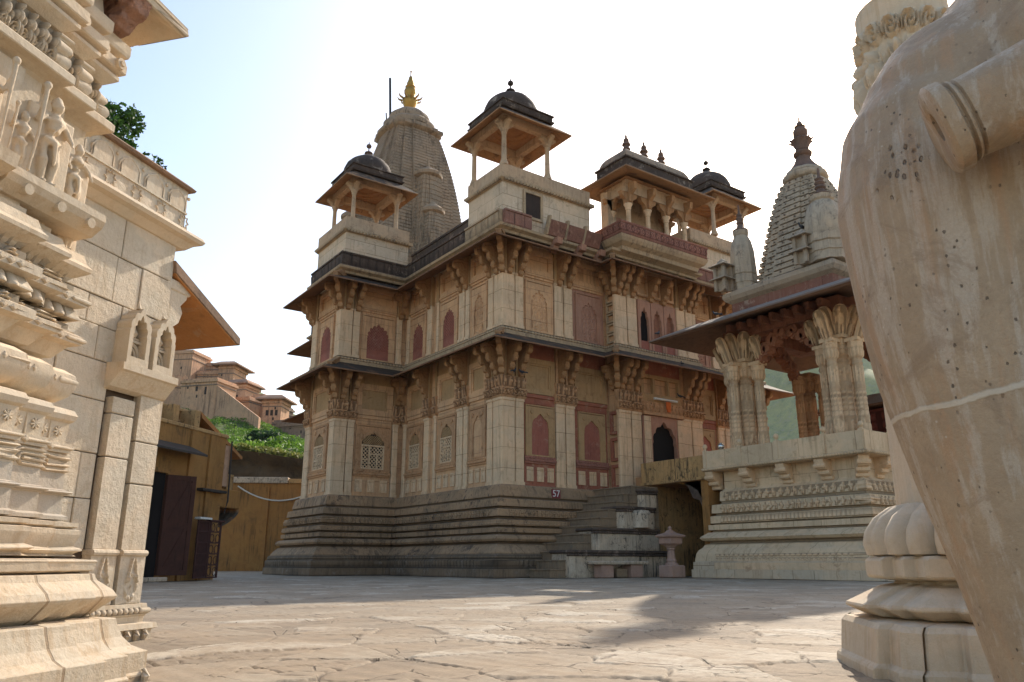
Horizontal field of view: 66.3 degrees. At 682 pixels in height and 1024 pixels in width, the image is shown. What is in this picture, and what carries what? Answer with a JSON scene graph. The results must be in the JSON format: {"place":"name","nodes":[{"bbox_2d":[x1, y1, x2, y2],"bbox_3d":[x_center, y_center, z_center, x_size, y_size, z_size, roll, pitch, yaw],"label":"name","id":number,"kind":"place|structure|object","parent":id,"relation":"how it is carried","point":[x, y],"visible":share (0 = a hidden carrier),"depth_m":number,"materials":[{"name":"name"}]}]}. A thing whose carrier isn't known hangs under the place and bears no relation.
{"place":"outdoors","nodes":[
{"label":"outdoors","id":0,"kind":"place"},
{"bbox_2d":[143,403,241,581],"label":"yellow house","id":1,"kind":"structure","parent":0,"point":[197,451],"depth_m":22.87,"materials":[{"name":"paint"}]},
{"bbox_2d":[143,467,196,576],"bbox_3d":[-9.788,5.098,21.845,0.361,3.080,1.859,-8,-18,27],"label":"doorway","id":2,"kind":"structure","parent":1,"relation":"in","point":[167,545],"depth_m":22.10,"materials":[{"name":"brown paint"}]},
{"bbox_2d":[215,393,301,451],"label":"hill","id":3,"kind":"structure","parent":0,"point":[221,428],"depth_m":147.38,"materials":[{"name":"plant"}]},
{"bbox_2d":[163,350,304,438],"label":"hill fort","id":4,"kind":"structure","parent":3,"relation":"on","point":[206,387],"depth_m":167.31,"materials":[{"name":"stone"}]},
{"bbox_2d":[182,407,304,454],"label":"scrub","id":5,"kind":"object","parent":3,"relation":"on","point":[297,443],"visible":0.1,"depth_m":128.79,"materials":[{"name":"green plant"}]},
{"bbox_2d":[240,429,280,443],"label":"bush","id":6,"kind":"object","parent":3,"relation":"on","point":[256,435],"visible":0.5,"depth_m":83.09,"materials":[{"name":"green plant"}]},
{"bbox_2d":[260,437,293,445],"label":"bush","id":7,"kind":"object","parent":3,"relation":"on","point":[280,441],"visible":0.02,"depth_m":71.71,"materials":[{"name":"green plant"}]},
{"bbox_2d":[228,450,302,478],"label":"rock bank","id":8,"kind":"object","parent":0,"point":[252,464],"visible":0.02,"depth_m":58.32,"materials":[{"name":"brown stone"}]},
{"bbox_2d":[230,442,303,458],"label":"bank grass","id":9,"kind":"structure","parent":8,"relation":"on","point":[264,449],"depth_m":58.61,"materials":[{"name":"green plant"}]},
{"bbox_2d":[129,571,894,681],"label":"paving","id":10,"kind":"structure","parent":0,"point":[241,626],"depth_m":6.28,"materials":[{"name":"beige stone"}]},
{"bbox_2d":[0,0,188,681],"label":"carved pier","id":11,"kind":"structure","parent":10,"relation":"on","point":[62,62],"depth_m":3.45,"materials":[{"name":"stone"}]},
{"bbox_2d":[41,133,239,641],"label":"marble building","id":12,"kind":"structure","parent":10,"relation":"on","point":[148,313],"depth_m":5.56,"materials":[{"name":"beige stone"}]},
{"bbox_2d":[192,517,224,578],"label":"iron gate","id":13,"kind":"structure","parent":10,"relation":"on","point":[201,564],"depth_m":23.31,"materials":[{"name":"metal"}]},
{"bbox_2d":[214,477,301,570],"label":"boundary wall","id":14,"kind":"structure","parent":10,"relation":"on","point":[251,533],"depth_m":51.06,"materials":[{"name":"yellow paint"}]},
{"bbox_2d":[238,486,300,500],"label":"cable","id":15,"kind":"object","parent":14,"relation":"attached to","point":[268,499],"visible":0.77,"depth_m":51.41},
{"bbox_2d":[262,71,794,577],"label":"temple","id":16,"kind":"structure","parent":10,"relation":"on","point":[442,439],"depth_m":33.95,"materials":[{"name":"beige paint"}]},
{"bbox_2d":[310,424,328,472],"bbox_3d":[-8.680,4.840,35.241,0.100,1.990,1.700,11,-19,-34],"label":"window","id":17,"kind":"structure","parent":16,"relation":"in","point":[318,459],"depth_m":35.19,"materials":[{"name":"stone"}]},
{"bbox_2d":[317,314,335,365],"bbox_3d":[-8.675,-0.038,36.625,0.084,2.150,1.660,11,-19,-34],"label":"window","id":18,"kind":"structure","parent":16,"relation":"in","point":[325,347],"depth_m":36.60,"materials":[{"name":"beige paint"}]},
{"bbox_2d":[354,424,390,471],"bbox_3d":[-6.217,4.776,35.017,1.700,1.990,0.100,11,-19,-34],"label":"window","id":19,"kind":"structure","parent":16,"relation":"in","point":[371,452],"depth_m":35.01,"materials":[{"name":"stone"}]},
{"bbox_2d":[360,313,394,363],"bbox_3d":[-6.221,-0.101,36.402,1.660,2.150,0.084,11,-19,-34],"label":"window","id":20,"kind":"structure","parent":16,"relation":"in","point":[377,333],"depth_m":36.39,"materials":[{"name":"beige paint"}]},
{"bbox_2d":[405,423,423,470],"bbox_3d":[-4.336,4.733,34.866,0.100,1.990,1.500,11,-19,-34],"label":"window","id":21,"kind":"structure","parent":16,"relation":"in","point":[414,442],"depth_m":34.84,"materials":[{"name":"stone"}]},
{"bbox_2d":[409,312,426,363],"bbox_3d":[-4.331,-0.144,36.249,0.084,2.150,1.480,11,-19,-34],"label":"window","id":22,"kind":"structure","parent":16,"relation":"in","point":[418,326],"depth_m":36.24,"materials":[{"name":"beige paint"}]},
{"bbox_2d":[436,414,456,465],"bbox_3d":[-2.742,4.125,32.715,0.100,1.990,1.500,11,-19,-34],"label":"window","id":23,"kind":"structure","parent":16,"relation":"in","point":[447,425],"depth_m":32.70,"materials":[{"name":"stone"}]},
{"bbox_2d":[439,296,458,350],"bbox_3d":[-2.737,-0.752,34.099,0.084,2.150,1.480,11,-19,-34],"label":"window","id":24,"kind":"structure","parent":16,"relation":"in","point":[449,310],"depth_m":34.08,"materials":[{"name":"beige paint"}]},
{"bbox_2d":[551,489,560,498],"bbox_3d":[1.681,5.834,29.921,0.420,0.340,0.037,11,-19,-34],"label":"number plate","id":25,"kind":"object","parent":16,"relation":"attached to","point":[555,493],"visible":1,"depth_m":29.91,"materials":[{"name":"red paint"}]},
{"bbox_2d":[641,400,685,462],"bbox_3d":[6.466,4.531,33.322,2.440,3.820,0.287,11,-19,-34],"label":"doorway","id":26,"kind":"structure","parent":16,"relation":"in","point":[662,430],"depth_m":33.51,"materials":[{"name":"stone"}]},
{"bbox_2d":[654,397,677,402],"bbox_3d":[6.646,2.550,33.798,1.400,0.090,0.115,11,-19,-34],"label":"tube light","id":27,"kind":"object","parent":16,"relation":"attached to","point":[666,400],"visible":1,"depth_m":33.72,"materials":[{"name":"white paint"}]},
{"bbox_2d":[666,402,670,411],"bbox_3d":[6.739,2.851,33.740,0.260,0.440,0.040,11,-19,-34],"label":"cloth pennant","id":28,"kind":"object","parent":16,"relation":"attached to","point":[668,406],"visible":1,"depth_m":33.72,"materials":[{"name":"orange fabric"}]},
{"bbox_2d":[529,485,666,577],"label":"staircase","id":29,"kind":"structure","parent":10,"relation":"on","point":[621,523],"depth_m":28.59,"materials":[{"name":"stone"}]},
{"bbox_2d":[588,561,648,577],"bbox_3d":[3.750,7.991,27.442,2.400,0.560,0.540,11,-19,-34],"label":"stone bench","id":30,"kind":"object","parent":10,"relation":"on","point":[606,569],"visible":0.99,"depth_m":27.26,"materials":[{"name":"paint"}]},
{"bbox_2d":[655,526,685,577],"bbox_3d":[5.651,7.475,27.860,0.780,1.780,0.780,11,-19,-34],"label":"pedestal","id":31,"kind":"object","parent":10,"relation":"on","point":[670,539],"visible":1,"depth_m":27.66,"materials":[{"name":"pink stone"}]},
{"bbox_2d":[636,455,724,575],"bbox_3d":[7.924,6.905,30.473,4.460,4.300,4.400,11,-19,-34],"label":"footbridge","id":32,"kind":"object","parent":10,"relation":"on","point":[688,497],"visible":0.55,"depth_m":30.83,"materials":[{"name":"yellow paint"}]},
{"bbox_2d":[649,117,895,580],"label":"pavilion","id":33,"kind":"structure","parent":10,"relation":"on","point":[811,502],"depth_m":26.70,"materials":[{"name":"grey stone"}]},
{"bbox_2d":[717,443,724,449],"bbox_3d":[7.513,3.792,28.176,0.260,0.280,0.253,11,-19,-34],"label":"pot","id":34,"kind":"object","parent":33,"relation":"on","point":[720,446],"visible":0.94,"depth_m":28.09,"materials":[{"name":"silver metal"}]},
{"bbox_2d":[837,0,993,681],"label":"carved column","id":35,"kind":"structure","parent":10,"relation":"on","point":[913,622],"depth_m":3.81,"materials":[{"name":"stone"}]},
{"bbox_2d":[99,0,953,414],"label":"sky","id":36,"kind":"structure","parent":0,"point":[263,104],"materials":[{"name":"white"}]},
{"bbox_2d":[764,358,879,441],"bbox_3d":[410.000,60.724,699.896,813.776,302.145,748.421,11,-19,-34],"label":"hill","id":37,"kind":"structure","parent":0,"point":[782,421],"depth_m":660.94,"materials":[{"name":"green plant"}]},
{"bbox_2d":[817,393,886,432],"bbox_3d":[15.877,4.620,31.397,4.900,9.200,4.900,11,-19,-34],"label":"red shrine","id":38,"kind":"object","parent":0,"point":[876,412],"visible":0.03,"depth_m":30.56,"materials":[{"name":"stone"}]},
{"bbox_3d":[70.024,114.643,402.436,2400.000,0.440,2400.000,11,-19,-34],"label":"ground","id":39,"kind":"structure","parent":0,"visible":0},
{"bbox_2d":[104,98,166,169],"bbox_3d":[-8.976,-0.414,14.826,3.503,9.991,3.815,-9,-18,29],"label":"tree","id":40,"kind":"object","parent":39,"relation":"on","point":[130,117],"visible":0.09,"depth_m":15.85,"materials":[{"name":"green plant"}]},
{"bbox_2d":[837,0,1023,681],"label":"elephant","id":41,"kind":"object","parent":39,"relation":"on","point":[930,190],"visible":1,"depth_m":1.71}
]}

